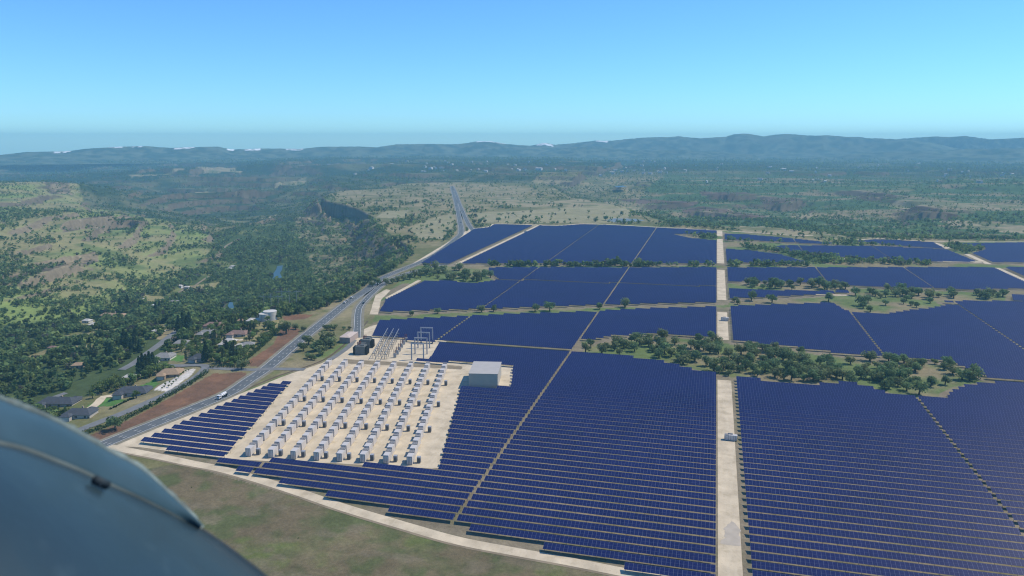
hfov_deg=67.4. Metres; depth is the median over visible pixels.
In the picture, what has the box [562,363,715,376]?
solar panel row
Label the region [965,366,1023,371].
solar panel row
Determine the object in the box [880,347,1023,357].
solar panel row
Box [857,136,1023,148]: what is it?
mountains
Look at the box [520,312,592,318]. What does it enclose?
solar panel row
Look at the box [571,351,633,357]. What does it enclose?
solar panel row
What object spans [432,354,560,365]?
solar panel row
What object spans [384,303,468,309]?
solar panel row
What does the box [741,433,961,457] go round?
solar panel row
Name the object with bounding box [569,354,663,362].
solar panel row
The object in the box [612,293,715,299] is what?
solar panel row
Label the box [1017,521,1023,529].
solar panel row
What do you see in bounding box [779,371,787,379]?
oak tree
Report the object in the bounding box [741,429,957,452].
solar panel row
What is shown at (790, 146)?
mountains
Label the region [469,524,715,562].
solar panel row
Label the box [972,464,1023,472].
solar panel row
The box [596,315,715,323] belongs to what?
solar panel row
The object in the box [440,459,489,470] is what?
solar panel row
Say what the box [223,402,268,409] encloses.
solar panel row
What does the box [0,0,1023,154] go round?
sky
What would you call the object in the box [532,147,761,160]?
mountains
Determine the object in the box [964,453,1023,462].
solar panel row
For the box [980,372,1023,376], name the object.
solar panel row
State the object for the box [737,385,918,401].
solar panel row
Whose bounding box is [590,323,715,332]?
solar panel row
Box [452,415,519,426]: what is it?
solar panel row
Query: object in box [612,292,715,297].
solar panel row
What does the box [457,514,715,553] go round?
solar panel row
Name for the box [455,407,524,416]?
solar panel row
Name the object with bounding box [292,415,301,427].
battery cabinet
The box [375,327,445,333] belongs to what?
solar panel row
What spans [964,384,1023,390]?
solar panel row
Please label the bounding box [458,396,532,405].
solar panel row
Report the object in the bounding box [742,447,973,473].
solar panel row
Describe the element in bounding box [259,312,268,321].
water tank
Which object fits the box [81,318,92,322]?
house
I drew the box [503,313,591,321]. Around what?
solar panel row
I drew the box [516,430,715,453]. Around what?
solar panel row
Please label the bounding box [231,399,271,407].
solar panel row
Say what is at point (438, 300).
solar panel row
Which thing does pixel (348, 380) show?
battery cabinet
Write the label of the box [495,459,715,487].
solar panel row
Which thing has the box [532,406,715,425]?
solar panel row
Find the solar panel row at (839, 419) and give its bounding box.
[739,409,939,428]
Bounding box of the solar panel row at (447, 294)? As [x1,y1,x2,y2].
[400,291,496,297]
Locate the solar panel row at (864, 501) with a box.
[745,485,1008,519]
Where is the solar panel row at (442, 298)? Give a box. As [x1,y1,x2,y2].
[393,295,490,301]
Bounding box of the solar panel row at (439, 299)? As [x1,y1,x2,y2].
[390,296,488,302]
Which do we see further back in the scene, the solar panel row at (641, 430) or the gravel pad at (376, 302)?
the gravel pad at (376, 302)
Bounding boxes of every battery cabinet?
[245,442,255,456]
[252,435,262,447]
[259,428,269,440]
[266,421,275,433]
[268,444,277,457]
[272,414,281,426]
[274,436,284,449]
[278,408,286,418]
[281,429,290,441]
[284,402,292,413]
[287,422,295,434]
[289,396,297,407]
[290,445,300,458]
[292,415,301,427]
[294,391,302,401]
[296,437,305,450]
[298,409,306,419]
[299,386,306,394]
[302,430,311,442]
[303,403,311,414]
[304,381,311,390]
[308,376,315,385]
[308,397,316,408]
[308,423,316,435]
[313,371,319,380]
[313,392,320,402]
[313,416,321,428]
[313,446,323,460]
[317,367,323,375]
[317,386,324,396]
[318,410,326,421]
[319,438,328,451]
[321,362,327,371]
[322,381,329,391]
[323,404,330,415]
[324,431,333,443]
[325,358,331,367]
[326,377,333,386]
[327,398,335,409]
[329,424,337,436]
[330,372,336,381]
[332,393,339,403]
[334,367,340,376]
[334,417,342,429]
[336,387,343,397]
[336,447,345,461]
[338,363,344,372]
[338,411,346,422]
[340,382,346,391]
[341,359,347,367]
[341,439,350,453]
[343,405,350,416]
[344,377,350,387]
[346,432,354,444]
[347,373,354,382]
[347,399,354,409]
[350,425,358,437]
[351,368,357,377]
[351,393,357,403]
[354,364,360,372]
[354,388,361,398]
[354,418,362,430]
[357,360,363,368]
[358,383,364,392]
[358,412,366,423]
[360,448,368,462]
[361,378,368,388]
[362,406,369,416]
[364,440,372,453]
[365,373,371,382]
[366,400,373,411]
[368,369,374,377]
[368,433,376,445]
[369,394,376,404]
[371,364,377,372]
[372,426,379,437]
[373,389,379,399]
[374,360,379,368]
[376,384,382,393]
[376,419,383,431]
[379,379,385,388]
[379,413,386,423]
[382,374,388,383]
[383,406,389,417]
[383,449,391,463]
[385,370,391,378]
[386,401,392,411]
[387,441,394,454]
[388,365,393,373]
[389,395,395,405]
[390,361,396,369]
[390,434,398,447]
[392,389,398,399]
[394,427,401,438]
[395,384,401,394]
[397,379,403,388]
[397,420,404,431]
[400,375,406,383]
[400,413,407,424]
[403,370,408,378]
[403,407,409,417]
[406,401,412,412]
[406,450,414,464]
[407,361,412,370]
[408,396,415,405]
[410,442,417,455]
[411,390,417,400]
[413,385,419,394]
[413,435,420,446]
[416,380,421,389]
[416,428,422,438]
[418,375,423,384]
[418,421,425,432]
[420,371,426,379]
[421,414,427,424]
[422,366,427,375]
[423,408,430,418]
[426,402,432,411]
[428,396,434,405]
[430,391,436,400]
[432,386,438,394]
[434,381,440,389]
[438,371,443,380]
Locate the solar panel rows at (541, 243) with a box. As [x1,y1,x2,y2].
[235,224,1023,471]
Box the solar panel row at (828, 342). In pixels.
[733,336,875,345]
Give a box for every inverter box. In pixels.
[256,448,260,454]
[278,449,282,455]
[281,419,285,425]
[301,450,305,456]
[324,451,328,458]
[347,452,350,459]
[370,453,373,460]
[393,455,397,461]
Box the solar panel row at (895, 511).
[746,492,1014,527]
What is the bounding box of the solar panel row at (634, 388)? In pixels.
[551,380,715,395]
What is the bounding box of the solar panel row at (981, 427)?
[939,422,1023,431]
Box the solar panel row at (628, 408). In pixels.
[537,399,715,417]
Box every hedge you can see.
[82,369,208,433]
[109,397,133,408]
[209,363,236,367]
[240,327,280,359]
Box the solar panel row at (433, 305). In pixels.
[385,302,478,308]
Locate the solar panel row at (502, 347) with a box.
[439,342,568,353]
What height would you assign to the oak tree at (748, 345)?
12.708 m
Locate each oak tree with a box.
[106,416,123,429]
[235,358,249,368]
[278,320,290,333]
[297,342,307,350]
[301,335,313,344]
[309,341,318,351]
[315,340,324,348]
[315,345,328,354]
[318,330,336,343]
[324,336,336,347]
[368,281,375,286]
[372,277,380,284]
[383,277,389,284]
[400,273,406,280]
[409,269,417,276]
[422,267,430,274]
[430,261,439,269]
[445,272,453,280]
[454,262,463,269]
[461,268,469,275]
[473,270,482,281]
[476,305,484,311]
[486,270,493,277]
[491,304,496,311]
[531,303,539,311]
[543,301,555,310]
[581,341,590,351]
[586,339,594,345]
[596,302,602,308]
[596,342,608,352]
[610,341,618,349]
[611,335,621,343]
[616,347,622,354]
[618,339,628,348]
[620,297,630,306]
[629,341,638,351]
[631,332,643,342]
[636,337,643,344]
[641,333,652,340]
[642,336,653,346]
[653,335,667,342]
[653,347,662,357]
[655,340,665,347]
[657,328,667,337]
[659,341,673,353]
[665,347,675,356]
[670,336,679,344]
[676,344,686,350]
[677,349,691,356]
[677,353,690,363]
[687,338,696,347]
[689,350,701,361]
[694,333,703,339]
[694,343,700,349]
[696,339,707,350]
[701,341,714,353]
[702,355,709,365]
[707,330,716,340]
[707,357,720,370]
[712,335,722,341]
[713,365,722,372]
[714,344,721,353]
[717,356,731,368]
[721,360,736,370]
[723,348,733,356]
[731,352,744,364]
[734,343,745,353]
[736,364,744,371]
[738,358,751,368]
[744,342,757,351]
[745,352,756,362]
[747,346,757,354]
[748,290,756,300]
[749,279,757,284]
[749,363,758,372]
[752,370,760,375]
[755,360,772,372]
[758,355,766,360]
[763,347,777,359]
[764,358,778,367]
[766,294,777,302]
[768,367,782,376]
[769,277,779,288]
[770,342,778,346]
[772,357,780,366]
[773,347,782,358]
[775,350,787,360]
[779,279,784,288]
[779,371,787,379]
[781,359,791,365]
[782,348,796,359]
[785,279,793,285]
[786,366,799,380]
[787,359,798,368]
[795,277,803,284]
[796,346,804,351]
[797,351,810,362]
[797,362,808,372]
[799,373,807,380]
[803,359,813,366]
[804,365,816,373]
[806,369,821,381]
[808,279,816,287]
[812,367,827,380]
[813,276,823,286]
[815,355,827,364]
[820,367,831,378]
[821,281,831,289]
[821,353,835,362]
[821,363,834,372]
[824,359,834,365]
[825,292,834,301]
[829,362,843,368]
[830,369,839,377]
[836,367,847,379]
[840,281,849,288]
[844,355,855,363]
[845,370,858,381]
[851,286,860,295]
[853,364,862,370]
[854,295,868,303]
[855,368,867,379]
[858,301,866,307]
[860,350,876,360]
[862,368,871,377]
[868,370,876,379]
[871,371,884,382]
[873,365,886,371]
[878,380,890,389]
[880,367,896,378]
[882,352,895,360]
[882,377,894,388]
[884,282,891,289]
[887,360,899,368]
[890,288,901,296]
[890,354,901,361]
[895,282,906,287]
[895,369,907,378]
[895,377,904,386]
[898,353,909,363]
[899,365,911,376]
[900,381,911,390]
[901,288,911,294]
[901,363,909,368]
[905,358,917,366]
[905,377,913,383]
[911,362,922,372]
[911,379,929,394]
[912,375,921,382]
[913,287,922,295]
[914,358,926,364]
[924,288,934,294]
[924,291,934,297]
[927,376,937,386]
[938,362,949,369]
[940,355,955,362]
[941,375,951,384]
[946,288,956,293]
[946,364,959,374]
[949,291,957,297]
[954,368,972,379]
[965,368,980,380]
[970,363,985,375]
[973,288,980,294]
[980,290,991,299]
[984,287,994,296]
[997,289,1009,296]
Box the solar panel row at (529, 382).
[511,380,546,385]
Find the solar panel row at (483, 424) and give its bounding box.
[451,420,516,431]
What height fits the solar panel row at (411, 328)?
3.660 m
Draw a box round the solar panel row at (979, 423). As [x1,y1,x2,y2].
[936,418,1023,428]
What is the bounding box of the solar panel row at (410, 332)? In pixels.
[374,329,442,335]
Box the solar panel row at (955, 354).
[881,349,1023,359]
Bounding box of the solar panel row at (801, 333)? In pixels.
[732,328,868,337]
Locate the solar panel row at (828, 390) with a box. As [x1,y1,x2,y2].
[737,382,915,398]
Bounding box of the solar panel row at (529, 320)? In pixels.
[470,316,588,324]
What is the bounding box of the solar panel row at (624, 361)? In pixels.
[568,356,679,365]
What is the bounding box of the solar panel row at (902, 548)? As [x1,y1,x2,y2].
[749,527,1023,566]
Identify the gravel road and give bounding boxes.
[108,445,665,575]
[414,229,469,262]
[458,225,538,262]
[474,224,812,235]
[717,239,723,262]
[717,270,725,299]
[717,312,728,339]
[717,380,742,575]
[816,294,848,295]
[858,238,950,241]
[943,261,981,262]
[965,254,990,263]
[997,268,1023,280]
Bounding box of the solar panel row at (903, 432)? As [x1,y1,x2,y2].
[740,417,945,437]
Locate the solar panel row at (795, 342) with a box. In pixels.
[733,338,877,348]
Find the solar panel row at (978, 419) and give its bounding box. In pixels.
[933,414,1023,424]
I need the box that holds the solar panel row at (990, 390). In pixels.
[958,386,1023,393]
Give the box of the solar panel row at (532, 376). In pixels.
[512,374,550,379]
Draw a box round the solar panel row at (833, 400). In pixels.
[738,391,923,408]
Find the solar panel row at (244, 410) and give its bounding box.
[215,405,265,415]
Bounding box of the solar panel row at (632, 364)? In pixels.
[566,358,691,369]
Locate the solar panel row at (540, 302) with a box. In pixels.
[494,299,585,305]
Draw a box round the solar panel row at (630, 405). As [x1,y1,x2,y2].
[540,396,715,413]
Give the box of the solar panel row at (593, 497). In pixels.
[480,481,715,514]
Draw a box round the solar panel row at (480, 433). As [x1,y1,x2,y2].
[448,428,510,437]
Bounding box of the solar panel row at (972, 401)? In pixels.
[918,396,1023,406]
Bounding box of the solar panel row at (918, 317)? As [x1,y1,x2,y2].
[853,313,981,321]
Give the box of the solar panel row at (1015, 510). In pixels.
[1006,507,1023,513]
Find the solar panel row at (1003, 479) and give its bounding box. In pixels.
[981,475,1023,483]
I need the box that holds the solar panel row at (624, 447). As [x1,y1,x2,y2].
[513,435,715,458]
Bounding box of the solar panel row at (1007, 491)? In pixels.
[990,487,1023,495]
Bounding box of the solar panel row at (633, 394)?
[547,386,715,402]
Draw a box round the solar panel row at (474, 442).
[446,438,503,447]
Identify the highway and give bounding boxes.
[100,186,464,446]
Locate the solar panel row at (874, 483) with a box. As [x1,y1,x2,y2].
[744,468,992,497]
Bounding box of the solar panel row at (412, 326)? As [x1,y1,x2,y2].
[377,323,451,329]
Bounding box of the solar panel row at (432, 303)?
[385,300,481,306]
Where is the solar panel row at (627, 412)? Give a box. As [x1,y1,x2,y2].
[535,403,715,421]
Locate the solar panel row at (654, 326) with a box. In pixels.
[592,322,715,330]
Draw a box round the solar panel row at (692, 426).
[530,410,715,430]
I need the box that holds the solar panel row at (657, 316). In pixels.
[598,312,715,319]
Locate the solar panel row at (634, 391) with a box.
[549,383,715,399]
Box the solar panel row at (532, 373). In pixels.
[511,371,552,376]
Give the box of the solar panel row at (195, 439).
[151,433,235,445]
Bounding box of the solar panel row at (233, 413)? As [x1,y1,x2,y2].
[207,409,260,417]
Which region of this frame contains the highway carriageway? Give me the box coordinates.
[451,186,473,230]
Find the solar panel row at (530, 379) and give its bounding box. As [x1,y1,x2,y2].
[512,377,548,382]
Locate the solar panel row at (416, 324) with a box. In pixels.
[378,321,453,327]
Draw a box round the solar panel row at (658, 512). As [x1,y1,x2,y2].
[476,488,715,521]
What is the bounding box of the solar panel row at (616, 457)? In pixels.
[506,444,715,469]
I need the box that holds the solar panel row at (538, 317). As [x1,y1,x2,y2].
[488,314,590,321]
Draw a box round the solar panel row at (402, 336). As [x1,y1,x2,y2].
[372,333,437,339]
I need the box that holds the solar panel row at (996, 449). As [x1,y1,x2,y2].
[956,444,1023,453]
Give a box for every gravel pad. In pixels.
[370,289,389,313]
[386,280,420,298]
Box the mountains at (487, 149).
[379,142,555,157]
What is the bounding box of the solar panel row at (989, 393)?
[952,389,1023,396]
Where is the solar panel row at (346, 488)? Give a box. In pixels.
[279,478,464,505]
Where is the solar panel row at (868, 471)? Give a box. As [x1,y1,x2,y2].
[743,457,982,485]
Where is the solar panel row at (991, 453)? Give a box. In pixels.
[960,448,1023,458]
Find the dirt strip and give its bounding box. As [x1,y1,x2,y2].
[348,359,461,368]
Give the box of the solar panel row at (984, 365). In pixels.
[957,363,1023,368]
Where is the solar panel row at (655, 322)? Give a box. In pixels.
[594,318,715,326]
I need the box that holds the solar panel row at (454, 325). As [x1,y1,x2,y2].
[379,320,456,326]
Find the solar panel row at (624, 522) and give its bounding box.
[467,500,715,536]
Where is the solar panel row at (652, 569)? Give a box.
[624,562,715,575]
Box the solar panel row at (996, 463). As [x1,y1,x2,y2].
[968,459,1023,468]
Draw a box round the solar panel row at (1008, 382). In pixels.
[994,380,1023,384]
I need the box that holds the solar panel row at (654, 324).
[593,320,715,328]
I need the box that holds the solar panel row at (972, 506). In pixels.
[745,479,1003,511]
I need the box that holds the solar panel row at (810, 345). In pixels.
[758,341,878,350]
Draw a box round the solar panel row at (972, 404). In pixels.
[921,399,1023,409]
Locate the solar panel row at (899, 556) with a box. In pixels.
[750,535,1023,575]
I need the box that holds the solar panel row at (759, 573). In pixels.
[752,570,795,575]
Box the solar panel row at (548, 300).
[496,298,602,304]
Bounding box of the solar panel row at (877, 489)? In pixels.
[744,474,997,504]
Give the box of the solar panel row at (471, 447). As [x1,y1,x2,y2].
[444,443,500,452]
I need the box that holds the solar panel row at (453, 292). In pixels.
[406,289,499,294]
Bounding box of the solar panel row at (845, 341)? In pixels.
[733,334,873,343]
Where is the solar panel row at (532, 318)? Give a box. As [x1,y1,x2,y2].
[472,315,589,323]
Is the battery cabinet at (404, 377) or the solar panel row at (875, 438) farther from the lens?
the battery cabinet at (404, 377)
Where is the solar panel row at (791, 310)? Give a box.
[731,307,850,314]
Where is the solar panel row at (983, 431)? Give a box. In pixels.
[942,426,1023,436]
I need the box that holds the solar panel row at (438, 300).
[388,297,486,304]
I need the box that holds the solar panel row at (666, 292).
[614,290,715,295]
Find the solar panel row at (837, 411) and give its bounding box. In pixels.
[738,402,932,420]
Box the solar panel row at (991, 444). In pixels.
[952,439,1023,448]
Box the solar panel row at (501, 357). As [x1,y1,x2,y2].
[433,351,561,364]
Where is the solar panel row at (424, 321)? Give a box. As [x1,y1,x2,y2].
[390,318,458,324]
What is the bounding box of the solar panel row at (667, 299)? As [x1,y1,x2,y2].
[610,296,715,302]
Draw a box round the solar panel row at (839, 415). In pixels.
[739,405,935,424]
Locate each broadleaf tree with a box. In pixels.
[95,383,106,392]
[103,379,114,387]
[110,382,119,390]
[118,380,126,386]
[119,377,129,382]
[127,373,136,381]
[131,390,140,397]
[141,369,146,377]
[145,371,152,377]
[153,363,162,371]
[209,346,213,352]
[221,321,231,325]
[221,357,227,362]
[226,325,233,331]
[230,355,237,363]
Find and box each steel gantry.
[411,343,423,359]
[414,337,427,353]
[417,332,429,347]
[420,327,433,342]
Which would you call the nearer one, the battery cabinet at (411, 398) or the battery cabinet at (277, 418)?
the battery cabinet at (277, 418)
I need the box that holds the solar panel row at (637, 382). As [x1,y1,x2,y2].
[555,374,715,389]
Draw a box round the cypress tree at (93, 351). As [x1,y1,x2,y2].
[92,345,95,356]
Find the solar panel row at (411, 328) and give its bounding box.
[376,325,448,331]
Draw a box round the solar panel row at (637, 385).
[553,377,715,392]
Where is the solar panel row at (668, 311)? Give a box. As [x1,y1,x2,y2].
[620,309,715,314]
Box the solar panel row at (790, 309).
[730,306,849,312]
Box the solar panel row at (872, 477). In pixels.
[744,463,987,491]
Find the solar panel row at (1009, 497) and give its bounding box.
[995,493,1023,501]
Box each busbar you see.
[372,328,387,357]
[380,328,393,358]
[384,329,398,358]
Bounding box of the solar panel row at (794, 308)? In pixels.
[738,305,848,311]
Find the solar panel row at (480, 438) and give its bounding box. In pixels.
[448,433,507,442]
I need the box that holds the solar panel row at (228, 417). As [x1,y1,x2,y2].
[198,413,257,421]
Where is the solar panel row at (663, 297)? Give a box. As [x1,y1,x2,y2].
[611,294,715,300]
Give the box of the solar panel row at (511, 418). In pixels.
[453,411,522,420]
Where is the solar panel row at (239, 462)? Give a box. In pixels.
[217,457,261,466]
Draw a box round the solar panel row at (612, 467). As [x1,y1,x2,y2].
[499,454,715,480]
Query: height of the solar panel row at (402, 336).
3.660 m
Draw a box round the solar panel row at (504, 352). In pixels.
[436,347,565,357]
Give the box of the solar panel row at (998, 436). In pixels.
[945,430,1023,440]
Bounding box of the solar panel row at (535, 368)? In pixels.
[513,365,556,370]
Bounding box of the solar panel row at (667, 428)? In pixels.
[527,414,715,434]
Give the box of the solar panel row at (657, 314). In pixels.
[599,311,715,318]
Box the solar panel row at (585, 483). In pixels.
[488,470,715,500]
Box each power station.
[721,317,728,320]
[724,433,736,440]
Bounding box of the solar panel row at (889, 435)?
[740,420,949,442]
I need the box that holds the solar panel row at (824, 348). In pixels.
[798,346,880,352]
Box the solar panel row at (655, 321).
[595,317,715,324]
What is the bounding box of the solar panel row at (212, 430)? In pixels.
[172,424,246,437]
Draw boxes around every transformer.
[353,341,368,354]
[359,335,374,347]
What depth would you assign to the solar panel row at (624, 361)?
699.16 m
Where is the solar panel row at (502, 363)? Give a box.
[429,356,558,368]
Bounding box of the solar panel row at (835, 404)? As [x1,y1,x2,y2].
[738,395,926,412]
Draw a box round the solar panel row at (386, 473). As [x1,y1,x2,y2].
[269,457,477,485]
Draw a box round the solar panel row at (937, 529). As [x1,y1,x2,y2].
[747,505,1023,542]
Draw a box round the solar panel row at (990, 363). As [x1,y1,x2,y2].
[953,360,1023,366]
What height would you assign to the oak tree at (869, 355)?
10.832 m
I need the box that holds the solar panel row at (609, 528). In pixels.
[462,507,715,544]
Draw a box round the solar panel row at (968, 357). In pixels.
[883,351,1023,361]
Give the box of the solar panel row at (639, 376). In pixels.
[559,369,715,382]
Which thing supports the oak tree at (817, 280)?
on the ground at (260, 527)
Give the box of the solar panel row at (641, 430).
[524,418,715,439]
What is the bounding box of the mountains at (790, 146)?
[470,134,957,158]
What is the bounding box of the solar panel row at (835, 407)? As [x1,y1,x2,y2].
[738,398,929,416]
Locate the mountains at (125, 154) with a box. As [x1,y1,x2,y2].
[0,146,411,165]
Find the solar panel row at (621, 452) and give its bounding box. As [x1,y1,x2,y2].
[509,439,715,463]
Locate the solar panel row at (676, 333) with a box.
[588,327,708,336]
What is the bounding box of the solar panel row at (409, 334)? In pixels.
[374,331,440,337]
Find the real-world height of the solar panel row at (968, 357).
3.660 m
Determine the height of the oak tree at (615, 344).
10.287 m
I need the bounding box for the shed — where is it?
[339,331,357,342]
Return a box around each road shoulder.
[121,452,617,575]
[176,321,367,418]
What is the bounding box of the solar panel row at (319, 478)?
[254,468,469,500]
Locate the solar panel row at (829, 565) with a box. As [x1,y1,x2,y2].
[751,552,939,575]
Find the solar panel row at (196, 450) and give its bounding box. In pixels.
[166,445,226,457]
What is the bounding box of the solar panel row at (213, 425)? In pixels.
[180,420,248,431]
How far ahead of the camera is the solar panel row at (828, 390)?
617.48 m
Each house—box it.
[37,395,82,407]
[59,406,99,421]
[71,362,84,368]
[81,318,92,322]
[99,311,126,317]
[111,385,153,399]
[155,351,176,361]
[155,367,184,380]
[173,339,190,346]
[187,353,213,362]
[195,328,217,336]
[203,320,224,328]
[221,338,237,341]
[225,329,250,337]
[242,341,254,346]
[246,316,261,321]
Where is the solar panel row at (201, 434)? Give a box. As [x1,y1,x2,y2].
[161,428,239,440]
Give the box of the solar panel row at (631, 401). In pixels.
[542,392,715,409]
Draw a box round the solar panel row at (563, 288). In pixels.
[513,286,611,291]
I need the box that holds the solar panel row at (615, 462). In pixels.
[503,449,715,475]
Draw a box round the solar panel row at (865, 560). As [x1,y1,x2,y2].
[750,543,1011,575]
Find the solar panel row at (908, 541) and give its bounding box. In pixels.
[748,519,1023,558]
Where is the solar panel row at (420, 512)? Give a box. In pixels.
[388,506,454,519]
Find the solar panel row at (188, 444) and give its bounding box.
[141,437,231,450]
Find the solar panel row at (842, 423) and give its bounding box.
[739,413,942,433]
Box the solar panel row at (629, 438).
[519,426,715,448]
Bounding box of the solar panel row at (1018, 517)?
[1012,514,1023,521]
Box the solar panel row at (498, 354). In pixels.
[435,349,563,360]
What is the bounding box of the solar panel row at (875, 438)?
[740,425,953,447]
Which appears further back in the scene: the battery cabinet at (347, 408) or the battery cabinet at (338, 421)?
the battery cabinet at (347, 408)
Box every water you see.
[228,302,233,307]
[273,265,282,277]
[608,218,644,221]
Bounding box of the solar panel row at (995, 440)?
[949,434,1023,444]
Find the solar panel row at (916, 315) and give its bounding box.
[852,312,979,319]
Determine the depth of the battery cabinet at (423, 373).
655.49 m
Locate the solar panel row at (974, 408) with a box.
[924,403,1023,413]
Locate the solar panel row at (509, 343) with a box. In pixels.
[439,338,571,350]
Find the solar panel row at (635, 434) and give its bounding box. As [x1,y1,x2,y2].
[521,422,715,443]
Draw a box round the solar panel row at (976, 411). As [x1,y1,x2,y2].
[926,406,1023,416]
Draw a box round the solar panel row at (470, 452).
[443,448,497,457]
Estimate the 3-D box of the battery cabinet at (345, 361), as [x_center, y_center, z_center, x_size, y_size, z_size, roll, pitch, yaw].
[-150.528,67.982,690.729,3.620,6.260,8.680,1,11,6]
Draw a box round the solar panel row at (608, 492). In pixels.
[484,475,715,507]
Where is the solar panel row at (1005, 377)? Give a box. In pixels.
[986,375,1023,381]
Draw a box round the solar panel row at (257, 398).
[238,395,274,403]
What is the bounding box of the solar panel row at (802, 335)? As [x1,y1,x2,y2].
[733,330,870,339]
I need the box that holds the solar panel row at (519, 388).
[496,385,542,393]
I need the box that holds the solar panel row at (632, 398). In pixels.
[544,389,715,406]
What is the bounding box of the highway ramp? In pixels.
[350,263,448,337]
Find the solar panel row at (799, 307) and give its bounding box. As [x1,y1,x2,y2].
[755,304,843,309]
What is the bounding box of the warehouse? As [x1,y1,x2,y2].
[468,361,501,387]
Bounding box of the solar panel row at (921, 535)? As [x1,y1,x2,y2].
[748,512,1023,549]
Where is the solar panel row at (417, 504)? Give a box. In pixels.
[325,490,459,512]
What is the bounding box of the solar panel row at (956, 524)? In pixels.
[746,498,1020,535]
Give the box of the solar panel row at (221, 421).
[189,416,254,426]
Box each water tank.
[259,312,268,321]
[263,309,276,320]
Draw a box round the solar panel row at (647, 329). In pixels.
[589,325,715,334]
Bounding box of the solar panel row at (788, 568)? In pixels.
[752,561,867,575]
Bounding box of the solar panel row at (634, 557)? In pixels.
[543,542,715,571]
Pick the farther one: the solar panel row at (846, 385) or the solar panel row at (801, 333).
the solar panel row at (801, 333)
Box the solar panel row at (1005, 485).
[986,481,1023,489]
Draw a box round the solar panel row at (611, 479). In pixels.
[492,464,715,494]
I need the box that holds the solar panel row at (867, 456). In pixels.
[742,442,969,467]
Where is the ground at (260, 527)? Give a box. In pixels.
[0,157,1023,575]
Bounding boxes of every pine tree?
[107,342,113,355]
[120,328,124,345]
[123,331,129,347]
[125,294,130,303]
[128,339,134,350]
[135,356,141,373]
[137,339,142,351]
[138,353,145,369]
[144,354,149,365]
[147,351,151,364]
[151,352,156,364]
[174,315,182,331]
[180,311,184,325]
[184,315,190,328]
[187,311,192,323]
[201,341,210,361]
[224,340,229,353]
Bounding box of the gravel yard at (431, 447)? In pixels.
[118,325,512,468]
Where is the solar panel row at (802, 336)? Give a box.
[733,332,871,341]
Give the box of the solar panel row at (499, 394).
[459,389,537,398]
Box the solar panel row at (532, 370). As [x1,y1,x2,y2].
[512,368,554,373]
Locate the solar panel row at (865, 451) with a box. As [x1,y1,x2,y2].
[741,438,965,462]
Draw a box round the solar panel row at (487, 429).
[450,424,513,435]
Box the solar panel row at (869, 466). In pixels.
[743,452,978,479]
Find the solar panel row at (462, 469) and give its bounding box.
[438,464,485,475]
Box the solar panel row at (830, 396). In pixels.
[737,388,921,405]
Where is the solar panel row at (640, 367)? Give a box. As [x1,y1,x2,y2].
[564,361,715,374]
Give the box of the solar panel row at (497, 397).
[459,392,535,401]
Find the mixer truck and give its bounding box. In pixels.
[217,391,227,398]
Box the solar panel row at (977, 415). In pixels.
[929,410,1023,420]
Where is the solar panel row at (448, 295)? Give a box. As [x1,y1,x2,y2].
[398,293,493,298]
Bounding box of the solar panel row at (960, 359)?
[894,354,1023,364]
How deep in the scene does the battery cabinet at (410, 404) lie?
577.08 m
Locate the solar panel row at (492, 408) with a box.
[456,404,527,412]
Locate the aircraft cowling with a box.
[0,395,266,575]
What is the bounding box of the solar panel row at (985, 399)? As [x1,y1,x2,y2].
[947,395,1023,403]
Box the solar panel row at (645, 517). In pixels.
[471,494,715,528]
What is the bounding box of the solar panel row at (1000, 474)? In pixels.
[976,469,1023,478]
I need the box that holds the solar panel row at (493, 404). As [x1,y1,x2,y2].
[456,400,530,409]
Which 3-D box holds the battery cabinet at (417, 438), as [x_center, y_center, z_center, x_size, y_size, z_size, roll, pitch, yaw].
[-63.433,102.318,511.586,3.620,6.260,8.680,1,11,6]
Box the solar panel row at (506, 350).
[437,344,567,355]
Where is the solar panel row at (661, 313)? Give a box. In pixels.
[605,309,715,316]
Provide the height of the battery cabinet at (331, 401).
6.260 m
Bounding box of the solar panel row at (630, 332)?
[587,329,645,334]
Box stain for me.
[720,521,740,545]
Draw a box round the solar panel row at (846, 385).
[819,382,873,388]
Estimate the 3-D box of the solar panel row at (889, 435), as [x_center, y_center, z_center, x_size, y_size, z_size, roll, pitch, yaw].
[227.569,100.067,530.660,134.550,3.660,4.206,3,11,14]
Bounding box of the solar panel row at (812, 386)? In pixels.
[737,379,884,392]
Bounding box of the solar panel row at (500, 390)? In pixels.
[460,386,539,395]
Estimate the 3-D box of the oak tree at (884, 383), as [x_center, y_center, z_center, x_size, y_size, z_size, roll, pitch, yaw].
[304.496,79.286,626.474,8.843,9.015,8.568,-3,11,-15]
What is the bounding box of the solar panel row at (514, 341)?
[442,336,573,346]
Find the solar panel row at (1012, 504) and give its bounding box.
[1001,500,1023,507]
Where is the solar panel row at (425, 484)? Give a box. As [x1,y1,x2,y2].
[262,463,473,491]
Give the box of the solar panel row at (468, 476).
[362,462,481,481]
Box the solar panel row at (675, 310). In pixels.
[635,308,715,313]
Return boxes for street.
[52,392,67,396]
[78,364,209,430]
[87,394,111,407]
[118,331,176,369]
[160,276,209,300]
[209,366,305,370]
[330,340,356,359]
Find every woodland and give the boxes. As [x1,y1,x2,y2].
[0,155,1023,193]
[0,170,1023,224]
[0,198,1023,308]
[0,256,651,418]
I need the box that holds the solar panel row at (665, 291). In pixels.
[615,288,715,293]
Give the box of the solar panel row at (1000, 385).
[977,382,1023,387]
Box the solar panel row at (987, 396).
[949,392,1023,399]
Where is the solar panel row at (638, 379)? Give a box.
[557,371,715,385]
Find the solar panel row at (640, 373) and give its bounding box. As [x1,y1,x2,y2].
[561,366,715,379]
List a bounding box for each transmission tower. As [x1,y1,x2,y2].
[258,293,282,300]
[276,288,301,302]
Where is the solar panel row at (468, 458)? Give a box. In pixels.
[442,453,493,462]
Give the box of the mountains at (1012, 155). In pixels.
[809,148,1023,163]

